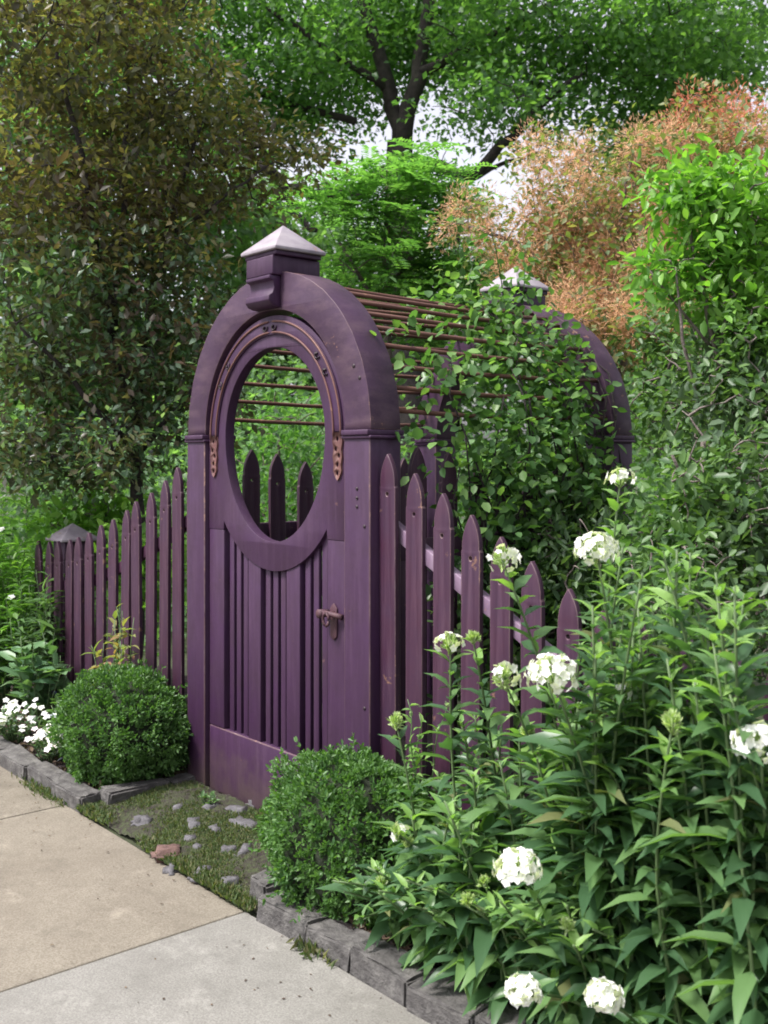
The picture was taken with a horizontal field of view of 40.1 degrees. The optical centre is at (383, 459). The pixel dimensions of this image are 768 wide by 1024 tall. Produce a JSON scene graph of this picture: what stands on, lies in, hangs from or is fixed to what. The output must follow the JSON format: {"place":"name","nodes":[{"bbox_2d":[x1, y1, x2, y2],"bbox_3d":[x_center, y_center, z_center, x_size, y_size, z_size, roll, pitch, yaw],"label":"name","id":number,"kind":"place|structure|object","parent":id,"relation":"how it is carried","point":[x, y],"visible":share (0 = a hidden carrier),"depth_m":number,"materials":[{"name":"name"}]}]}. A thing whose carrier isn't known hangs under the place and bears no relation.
{"place":"outdoors","nodes":[
{"label":"outdoors","id":0,"kind":"place"},
{"bbox_2d":[75,777,271,912],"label":"moss path","id":1,"kind":"structure","parent":0,"point":[122,823],"depth_m":4.39,"materials":[{"name":"green plant"}]},
{"bbox_2d":[0,766,429,1023],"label":"sidewalk","id":2,"kind":"structure","parent":0,"point":[127,937],"depth_m":3.33,"materials":[{"name":"beige concrete"}]},
{"bbox_2d":[208,722,520,810],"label":"garden path","id":3,"kind":"structure","parent":0,"point":[429,738],"depth_m":5.52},
{"bbox_2d":[242,449,407,727],"bbox_3d":[-0.274,0.716,5.403,1.295,1.529,0.068,0,0,-40],"label":"picket fence","id":4,"kind":"object","parent":3,"relation":"on","point":[277,526],"visible":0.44,"depth_m":5.18,"materials":[{"name":"purple paint"}]},
{"bbox_2d":[0,467,767,917],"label":"ground","id":5,"kind":"structure","parent":0,"point":[134,841],"depth_m":8.17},
{"bbox_2d":[0,744,40,780],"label":"kerb stone","id":6,"kind":"object","parent":5,"relation":"on","point":[18,760],"visible":0.46,"depth_m":5.23,"materials":[{"name":"stone"}]},
{"bbox_2d":[27,761,71,788],"bbox_3d":[-1.585,1.559,5.011,0.124,0.160,0.331,1,1,-42],"label":"kerb stone","id":7,"kind":"object","parent":5,"relation":"on","point":[45,773],"visible":0.41,"depth_m":5.00,"materials":[{"name":"stone"}]},
{"bbox_2d":[51,777,100,813],"bbox_3d":[-1.389,1.554,4.763,0.126,0.163,0.300,-1,0,-43],"label":"kerb stone","id":8,"kind":"object","parent":5,"relation":"on","point":[70,792],"visible":0.55,"depth_m":4.71,"materials":[{"name":"stone"}]},
{"bbox_2d":[0,623,187,789],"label":"flower bed soil","id":9,"kind":"structure","parent":5,"relation":"on","point":[59,765],"depth_m":5.57,"materials":[{"name":"brown soil"}]},
{"bbox_2d":[0,697,49,742],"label":"impatiens","id":10,"kind":"object","parent":9,"relation":"on","point":[13,709],"visible":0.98,"depth_m":5.55,"materials":[{"name":"white plant"}]},
{"bbox_2d":[0,484,53,704],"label":"tall green plant","id":11,"kind":"object","parent":9,"relation":"on","point":[8,597],"visible":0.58,"depth_m":6.41,"materials":[{"name":"green plant"}]},
{"bbox_2d":[0,571,67,714],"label":"tall green plant","id":12,"kind":"object","parent":9,"relation":"on","point":[38,634],"visible":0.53,"depth_m":6.12,"materials":[{"name":"green plant"}]},
{"bbox_2d":[0,619,72,726],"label":"broad leaf plant","id":13,"kind":"object","parent":9,"relation":"on","point":[29,675],"visible":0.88,"depth_m":5.91,"materials":[{"name":"green plant"}]},
{"bbox_2d":[10,477,186,669],"bbox_3d":[-1.685,0.828,6.494,1.078,1.444,1.662,0,0,-40],"label":"garden shrub","id":14,"kind":"object","parent":9,"relation":"on","point":[93,520],"visible":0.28,"depth_m":6.49,"materials":[{"name":"green plant"}]},
{"bbox_2d":[80,604,138,688],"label":"red tinged plant","id":15,"kind":"object","parent":9,"relation":"on","point":[118,655],"visible":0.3,"depth_m":5.28,"materials":[{"name":"green plant"}]},
{"bbox_2d":[46,658,193,789],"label":"boxwood","id":16,"kind":"object","parent":9,"relation":"on","point":[117,723],"visible":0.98,"depth_m":4.81,"materials":[{"name":"green plant"}]},
{"bbox_2d":[34,467,187,768],"bbox_3d":[-1.413,0.766,5.774,0.268,1.568,1.928,0,0,-40],"label":"picket fence","id":17,"kind":"object","parent":5,"relation":"on","point":[72,560],"visible":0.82,"depth_m":5.51,"materials":[{"name":"purple paint"}]},
{"bbox_2d":[100,778,169,804],"bbox_3d":[-1.118,1.523,4.740,0.306,0.126,0.111,3,-2,-39],"label":"kerb stone","id":18,"kind":"object","parent":5,"relation":"on","point":[111,794],"visible":0.49,"depth_m":4.68,"materials":[{"name":"stone"}]},
{"bbox_2d":[0,1,323,514],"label":"background tree","id":19,"kind":"object","parent":5,"relation":"on","point":[42,274],"visible":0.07,"depth_m":15.64,"materials":[{"name":"green plant"}]},
{"bbox_2d":[0,0,369,663],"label":"bronze tree","id":20,"kind":"object","parent":5,"relation":"on","point":[119,259],"visible":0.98,"depth_m":6.39,"materials":[{"name":"brown plant"}]},
{"bbox_2d":[234,371,324,538],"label":"garden shrub","id":21,"kind":"object","parent":5,"relation":"on","point":[279,443],"visible":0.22,"depth_m":8.20,"materials":[{"name":"green plant"}]},
{"bbox_2d":[256,890,328,945],"bbox_3d":[-0.294,1.563,3.484,0.139,0.183,0.277,2,1,-42],"label":"kerb stone","id":22,"kind":"object","parent":5,"relation":"on","point":[275,913],"visible":0.38,"depth_m":3.44,"materials":[{"name":"stone"}]},
{"bbox_2d":[85,156,509,516],"bbox_3d":[-1.819,-2.077,19.027,8.594,7.278,7.677,0,0,-40],"label":"background tree","id":23,"kind":"object","parent":5,"relation":"on","point":[247,235],"visible":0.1,"depth_m":17.55,"materials":[{"name":"green plant"}]},
{"bbox_2d":[306,919,369,973],"bbox_3d":[-0.131,1.567,3.302,0.142,0.175,0.217,3,-4,-43],"label":"kerb stone","id":24,"kind":"object","parent":5,"relation":"on","point":[338,940],"visible":0.39,"depth_m":3.27,"materials":[{"name":"stone"}]},
{"bbox_2d":[0,347,767,655],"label":"undergrowth","id":25,"kind":"object","parent":5,"relation":"on","point":[646,471],"visible":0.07,"depth_m":9.98,"materials":[{"name":"green plant"}]},
{"bbox_2d":[1,0,767,464],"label":"shade tree","id":26,"kind":"object","parent":5,"relation":"on","point":[369,46],"visible":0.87,"depth_m":12.32,"materials":[{"name":"green plant"}]},
{"bbox_2d":[350,938,432,1007],"bbox_3d":[0.023,1.557,3.115,0.134,0.180,0.272,-3,4,-38],"label":"kerb stone","id":27,"kind":"object","parent":5,"relation":"on","point":[378,967],"visible":0.46,"depth_m":3.08,"materials":[{"name":"stone"}]},
{"bbox_2d":[258,128,543,367],"bbox_3d":[0.152,-0.456,7.980,2.166,4.014,1.599,0,0,11],"label":"locust sapling","id":28,"kind":"object","parent":5,"relation":"on","point":[414,179],"visible":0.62,"depth_m":7.79,"materials":[{"name":"green plant"}]},
{"bbox_2d":[185,226,635,785],"bbox_3d":[0.124,0.279,4.936,1.718,2.543,1.368,0,0,-40],"label":"garden arbor","id":29,"kind":"object","parent":5,"relation":"on","point":[283,270],"visible":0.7,"depth_m":4.40,"materials":[{"name":"paint"}]},
{"bbox_2d":[209,315,344,809],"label":"garden gate","id":30,"kind":"structure","parent":29,"relation":"attached to","point":[276,646],"depth_m":4.47,"materials":[{"name":"paint"}]},
{"bbox_2d":[369,216,658,800],"bbox_3d":[0.466,0.279,4.702,1.654,2.777,1.158,0,0,-40],"label":"climbing vine","id":31,"kind":"object","parent":29,"relation":"attached to","point":[567,464],"visible":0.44,"depth_m":4.50,"materials":[{"name":"green plant"}]},
{"bbox_2d":[327,856,542,1010],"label":"flower bed soil","id":32,"kind":"structure","parent":5,"relation":"on","point":[349,925],"depth_m":3.29,"materials":[{"name":"brown soil"}]},
{"bbox_2d":[0,677,545,1022],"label":"mulch","id":33,"kind":"object","parent":32,"relation":"on","point":[350,919],"visible":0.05,"depth_m":5.00,"materials":[{"name":"brown soil"}]},
{"bbox_2d":[248,733,457,930],"bbox_3d":[-0.090,1.348,3.624,0.766,0.763,0.708,0,0,15],"label":"boxwood","id":34,"kind":"object","parent":32,"relation":"on","point":[324,829],"visible":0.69,"depth_m":3.45,"materials":[{"name":"green plant"}]},
{"bbox_2d":[315,868,420,948],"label":"phlox plant","id":35,"kind":"object","parent":32,"relation":"on","point":[351,890],"visible":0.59,"depth_m":3.15,"materials":[{"name":"green plant"}]},
{"bbox_2d":[346,890,415,950],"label":"phlox plant","id":36,"kind":"object","parent":32,"relation":"on","point":[380,929],"visible":0.5,"depth_m":3.15,"materials":[{"name":"green plant"}]},
{"bbox_2d":[378,710,443,871],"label":"phlox plant","id":37,"kind":"object","parent":32,"relation":"on","point":[395,719],"visible":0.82,"depth_m":3.17,"materials":[{"name":"green plant"}]},
{"bbox_2d":[372,884,457,970],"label":"phlox plant","id":38,"kind":"object","parent":32,"relation":"on","point":[422,918],"visible":0.54,"depth_m":2.98,"materials":[{"name":"green plant"}]},
{"bbox_2d":[373,801,457,980],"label":"phlox plant","id":39,"kind":"object","parent":32,"relation":"on","point":[409,912],"visible":0.41,"depth_m":3.07,"materials":[{"name":"green plant"}]},
{"bbox_2d":[380,820,466,898],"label":"phlox plant","id":40,"kind":"object","parent":32,"relation":"on","point":[399,828],"visible":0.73,"depth_m":2.98,"materials":[{"name":"green plant"}]},
{"bbox_2d":[401,699,448,793],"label":"plant","id":41,"kind":"object","parent":32,"relation":"on","point":[412,749],"visible":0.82,"depth_m":3.62,"materials":[{"name":"green plant"}]},
{"bbox_2d":[390,792,483,965],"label":"phlox plant","id":42,"kind":"object","parent":32,"relation":"on","point":[421,935],"visible":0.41,"depth_m":2.98,"materials":[{"name":"green plant"}]},
{"bbox_2d":[397,891,497,984],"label":"phlox plant","id":43,"kind":"object","parent":32,"relation":"on","point":[439,918],"visible":0.48,"depth_m":2.85,"materials":[{"name":"green plant"}]},
{"bbox_2d":[409,631,489,871],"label":"phlox plant","id":44,"kind":"object","parent":32,"relation":"on","point":[451,743],"visible":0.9,"depth_m":3.04,"materials":[{"name":"green plant"}]},
{"bbox_2d":[421,864,487,1003],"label":"phlox plant","id":45,"kind":"object","parent":32,"relation":"on","point":[457,970],"visible":0.3,"depth_m":2.88,"materials":[{"name":"green plant"}]},
{"bbox_2d":[410,817,505,996],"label":"phlox plant","id":46,"kind":"object","parent":32,"relation":"on","point":[463,913],"visible":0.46,"depth_m":2.86,"materials":[{"name":"green plant"}]},
{"bbox_2d":[414,821,501,1010],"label":"phlox plant","id":47,"kind":"object","parent":32,"relation":"on","point":[452,956],"visible":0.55,"depth_m":2.87,"materials":[{"name":"green plant"}]},
{"bbox_2d":[416,795,544,1023],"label":"phlox plant","id":48,"kind":"object","parent":32,"relation":"on","point":[483,941],"visible":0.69,"depth_m":2.81,"materials":[{"name":"green plant"}]},
{"bbox_2d":[459,630,529,864],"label":"phlox plant","id":49,"kind":"object","parent":32,"relation":"on","point":[498,719],"visible":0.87,"depth_m":3.10,"materials":[{"name":"green plant"}]},
{"bbox_2d":[469,873,541,1023],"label":"phlox plant","id":50,"kind":"object","parent":32,"relation":"on","point":[484,881],"visible":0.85,"depth_m":2.77,"materials":[{"name":"green plant"}]},
{"bbox_2d":[476,757,539,984],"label":"phlox plant","id":51,"kind":"object","parent":32,"relation":"on","point":[501,795],"visible":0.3,"depth_m":2.90,"materials":[{"name":"green plant"}]},
{"bbox_2d":[460,891,568,1023],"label":"phlox plant","id":52,"kind":"object","parent":32,"relation":"on","point":[468,899],"visible":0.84,"depth_m":2.67,"materials":[{"name":"green plant"}]},
{"bbox_2d":[478,721,551,996],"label":"phlox plant","id":53,"kind":"object","parent":32,"relation":"on","point":[515,790],"visible":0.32,"depth_m":2.90,"materials":[{"name":"green plant"}]},
{"bbox_2d":[491,660,570,866],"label":"phlox plant","id":54,"kind":"object","parent":32,"relation":"on","point":[502,672],"visible":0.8,"depth_m":2.78,"materials":[{"name":"green plant"}]},
{"bbox_2d":[488,891,573,1023],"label":"phlox plant","id":55,"kind":"object","parent":32,"relation":"on","point":[532,943],"visible":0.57,"depth_m":2.64,"materials":[{"name":"green plant"}]},
{"bbox_2d":[492,847,579,1021],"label":"phlox plant","id":56,"kind":"object","parent":32,"relation":"on","point":[509,860],"visible":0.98,"depth_m":2.51,"materials":[{"name":"green plant"}]},
{"bbox_2d":[486,544,587,833],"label":"phlox plant","id":57,"kind":"object","parent":32,"relation":"on","point":[530,643],"visible":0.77,"depth_m":2.88,"materials":[{"name":"green plant"}]},
{"bbox_2d":[495,754,582,1020],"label":"phlox plant","id":58,"kind":"object","parent":32,"relation":"on","point":[529,806],"visible":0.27,"depth_m":2.73,"materials":[{"name":"green plant"}]},
{"bbox_2d":[528,702,607,1014],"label":"phlox plant","id":59,"kind":"object","parent":32,"relation":"on","point":[576,845],"visible":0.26,"depth_m":2.65,"materials":[{"name":"green plant"}]},
{"bbox_2d":[504,971,633,1023],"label":"phlox plant","id":60,"kind":"object","parent":32,"relation":"on","point":[525,986],"visible":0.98,"depth_m":2.43,"materials":[{"name":"white plant"}]},
{"bbox_2d":[516,928,628,1016],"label":"phlox plant","id":61,"kind":"object","parent":32,"relation":"on","point":[575,939],"visible":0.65,"depth_m":2.48,"materials":[{"name":"green plant"}]},
{"bbox_2d":[527,718,631,1023],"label":"phlox plant","id":62,"kind":"object","parent":32,"relation":"on","point":[568,858],"visible":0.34,"depth_m":2.59,"materials":[{"name":"green plant"}]},
{"bbox_2d":[513,645,648,1018],"bbox_3d":[0.505,0.968,2.630,0.341,1.054,0.383,0,0,-40],"label":"phlox plant","id":63,"kind":"object","parent":32,"relation":"on","point":[540,738],"visible":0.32,"depth_m":2.57,"materials":[{"name":"green plant"}]},
{"bbox_2d":[523,652,653,1005],"bbox_3d":[0.509,0.976,2.536,0.351,1.039,0.269,0,0,-40],"label":"phlox plant","id":64,"kind":"object","parent":32,"relation":"on","point":[562,671],"visible":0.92,"depth_m":2.50,"materials":[{"name":"green plant"}]},
{"bbox_2d":[528,599,653,1023],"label":"phlox plant","id":65,"kind":"object","parent":32,"relation":"on","point":[593,862],"visible":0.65,"depth_m":2.51,"materials":[{"name":"green plant"}]},
{"bbox_2d":[532,749,655,1013],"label":"phlox plant","id":66,"kind":"object","parent":32,"relation":"on","point":[583,882],"visible":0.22,"depth_m":2.63,"materials":[{"name":"green plant"}]},
{"bbox_2d":[545,917,652,1005],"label":"phlox plant","id":67,"kind":"object","parent":32,"relation":"on","point":[567,923],"visible":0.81,"depth_m":2.52,"materials":[{"name":"green plant"}]},
{"bbox_2d":[559,547,639,771],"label":"phlox plant","id":68,"kind":"object","parent":32,"relation":"on","point":[613,610],"visible":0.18,"depth_m":2.89,"materials":[{"name":"green plant"}]},
{"bbox_2d":[566,466,648,742],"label":"phlox plant","id":69,"kind":"object","parent":32,"relation":"on","point":[620,478],"visible":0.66,"depth_m":2.96,"materials":[{"name":"green plant"}]},
{"bbox_2d":[555,568,671,969],"bbox_3d":[0.542,0.870,2.524,0.248,1.252,0.364,0,0,-8],"label":"phlox plant","id":70,"kind":"object","parent":32,"relation":"on","point":[623,655],"visible":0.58,"depth_m":2.48,"materials":[{"name":"green plant"}]},
{"bbox_2d":[573,531,660,822],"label":"phlox plant","id":71,"kind":"object","parent":32,"relation":"on","point":[597,553],"visible":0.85,"depth_m":2.62,"materials":[{"name":"green plant"}]},
{"bbox_2d":[557,632,690,1023],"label":"phlox plant","id":72,"kind":"object","parent":32,"relation":"on","point":[627,835],"visible":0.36,"depth_m":2.52,"materials":[{"name":"green plant"}]},
{"bbox_2d":[564,648,687,1022],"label":"phlox plant","id":73,"kind":"object","parent":32,"relation":"on","point":[653,996],"visible":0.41,"depth_m":2.51,"materials":[{"name":"green plant"}]},
{"bbox_2d":[575,763,682,1015],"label":"phlox plant","id":74,"kind":"object","parent":32,"relation":"on","point":[634,969],"visible":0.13,"depth_m":2.52,"materials":[{"name":"green plant"}]},
{"bbox_2d":[582,976,676,1023],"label":"phlox plant","id":75,"kind":"object","parent":32,"relation":"on","point":[604,992],"visible":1,"depth_m":2.31,"materials":[{"name":"white plant"}]},
{"bbox_2d":[573,667,692,1023],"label":"phlox plant","id":76,"kind":"object","parent":32,"relation":"on","point":[642,999],"visible":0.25,"depth_m":2.52,"materials":[{"name":"green plant"}]},
{"bbox_2d":[588,683,691,968],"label":"phlox plant","id":77,"kind":"object","parent":32,"relation":"on","point":[634,926],"visible":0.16,"depth_m":2.52,"materials":[{"name":"green plant"}]},
{"bbox_2d":[584,731,709,1023],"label":"phlox plant","id":78,"kind":"object","parent":32,"relation":"on","point":[637,820],"visible":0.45,"depth_m":2.47,"materials":[{"name":"green plant"}]},
{"bbox_2d":[593,596,714,1021],"bbox_3d":[0.659,0.914,2.472,0.321,1.164,0.313,0,0,-40],"label":"phlox plant","id":79,"kind":"object","parent":32,"relation":"on","point":[671,980],"visible":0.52,"depth_m":2.47,"materials":[{"name":"green plant"}]},
{"bbox_2d":[599,708,713,1023],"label":"phlox plant","id":80,"kind":"object","parent":32,"relation":"on","point":[694,1001],"visible":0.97,"depth_m":2.37,"materials":[{"name":"green plant"}]},
{"bbox_2d":[607,543,717,1023],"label":"phlox plant","id":81,"kind":"object","parent":32,"relation":"on","point":[674,646],"visible":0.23,"depth_m":2.53,"materials":[{"name":"green plant"}]},
{"bbox_2d":[586,272,767,707],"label":"garden shrub","id":82,"kind":"object","parent":32,"relation":"on","point":[731,534],"visible":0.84,"depth_m":3.82,"materials":[{"name":"green plant"}]},
{"bbox_2d":[628,651,738,1023],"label":"phlox plant","id":83,"kind":"object","parent":32,"relation":"on","point":[705,859],"visible":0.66,"depth_m":2.37,"materials":[{"name":"green plant"}]},
{"bbox_2d":[658,552,714,920],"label":"phlox plant","id":84,"kind":"object","parent":32,"relation":"on","point":[690,569],"visible":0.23,"depth_m":2.63,"materials":[{"name":"green plant"}]},
{"bbox_2d":[661,671,730,1023],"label":"phlox plant","id":85,"kind":"object","parent":32,"relation":"on","point":[679,882],"visible":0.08,"depth_m":2.47,"materials":[{"name":"green plant"}]},
{"bbox_2d":[642,544,749,1023],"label":"phlox plant","id":86,"kind":"object","parent":32,"relation":"on","point":[682,645],"visible":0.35,"depth_m":2.49,"materials":[{"name":"green plant"}]},
{"bbox_2d":[634,677,767,1021],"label":"phlox plant","id":87,"kind":"object","parent":32,"relation":"on","point":[700,713],"visible":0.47,"depth_m":2.35,"materials":[{"name":"green plant"}]},
{"bbox_2d":[636,627,767,1023],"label":"phlox plant","id":88,"kind":"object","parent":32,"relation":"on","point":[745,988],"visible":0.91,"depth_m":2.23,"materials":[{"name":"green plant"}]},
{"bbox_2d":[662,661,750,1014],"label":"phlox plant","id":89,"kind":"object","parent":32,"relation":"on","point":[709,744],"visible":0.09,"depth_m":2.42,"materials":[{"name":"green plant"}]},
{"bbox_2d":[655,586,767,1009],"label":"phlox plant","id":90,"kind":"object","parent":32,"relation":"on","point":[742,955],"visible":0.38,"depth_m":2.34,"materials":[{"name":"green plant"}]},
{"bbox_2d":[670,586,767,1020],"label":"phlox plant","id":91,"kind":"object","parent":32,"relation":"on","point":[754,692],"visible":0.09,"depth_m":2.56,"materials":[{"name":"green plant"}]},
{"bbox_2d":[672,585,767,1023],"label":"phlox plant","id":92,"kind":"object","parent":32,"relation":"on","point":[721,1008],"visible":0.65,"depth_m":2.27,"materials":[{"name":"green plant"}]},
{"bbox_2d":[674,566,767,980],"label":"phlox plant","id":93,"kind":"object","parent":32,"relation":"on","point":[761,901],"visible":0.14,"depth_m":2.40,"materials":[{"name":"green plant"}]},
{"bbox_2d":[693,768,767,1023],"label":"phlox plant","id":94,"kind":"object","parent":32,"relation":"on","point":[753,830],"visible":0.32,"depth_m":2.29,"materials":[{"name":"green plant"}]},
{"bbox_2d":[710,719,767,996],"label":"phlox plant","id":95,"kind":"object","parent":32,"relation":"on","point":[757,739],"visible":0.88,"depth_m":2.21,"materials":[{"name":"green plant"}]},
{"bbox_2d":[714,694,767,1023],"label":"phlox plant","id":96,"kind":"object","parent":32,"relation":"on","point":[753,780],"visible":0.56,"depth_m":2.25,"materials":[{"name":"green plant"}]},
{"bbox_2d":[406,968,489,1023],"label":"kerb stone","id":97,"kind":"object","parent":5,"relation":"on","point":[439,1001],"visible":0.65,"depth_m":2.89,"materials":[{"name":"stone"}]},
{"bbox_2d":[286,195,639,455],"bbox_3d":[1.990,-1.810,20.167,8.507,6.760,6.924,0,0,-40],"label":"background tree","id":98,"kind":"object","parent":5,"relation":"on","point":[492,388],"visible":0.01,"depth_m":19.62,"materials":[{"name":"green plant"}]},
{"bbox_2d":[401,447,601,792],"bbox_3d":[0.521,0.716,4.469,1.295,1.529,0.068,0,0,-40],"label":"picket fence","id":99,"kind":"object","parent":5,"relation":"on","point":[416,460],"visible":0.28,"depth_m":4.24,"materials":[{"name":"purple paint"}]},
{"bbox_2d":[427,440,672,670],"bbox_3d":[0.651,0.720,4.636,1.094,1.661,1.488,0,0,-19],"label":"garden shrub","id":100,"kind":"object","parent":5,"relation":"on","point":[578,578],"visible":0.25,"depth_m":4.34,"materials":[{"name":"green plant"}]},
{"bbox_2d":[380,454,767,835],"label":"picket fence","id":101,"kind":"object","parent":5,"relation":"on","point":[466,584],"visible":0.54,"depth_m":3.68,"materials":[{"name":"purple paint"}]},
{"bbox_2d":[419,71,767,383],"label":"smoke bush","id":102,"kind":"object","parent":5,"relation":"on","point":[553,237],"visible":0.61,"depth_m":6.64,"materials":[{"name":"orange plant"}]},
{"bbox_2d":[477,0,767,481],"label":"background tree","id":103,"kind":"object","parent":5,"relation":"on","point":[760,47],"visible":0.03,"depth_m":14.74,"materials":[{"name":"green plant"}]},
{"bbox_2d":[606,126,767,637],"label":"bright shrub","id":104,"kind":"object","parent":5,"relation":"on","point":[721,200],"visible":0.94,"depth_m":4.20,"materials":[{"name":"green plant"}]},
{"bbox_2d":[0,0,767,467],"label":"sky","id":105,"kind":"structure","parent":0,"point":[496,176],"materials":[{"name":"white"}]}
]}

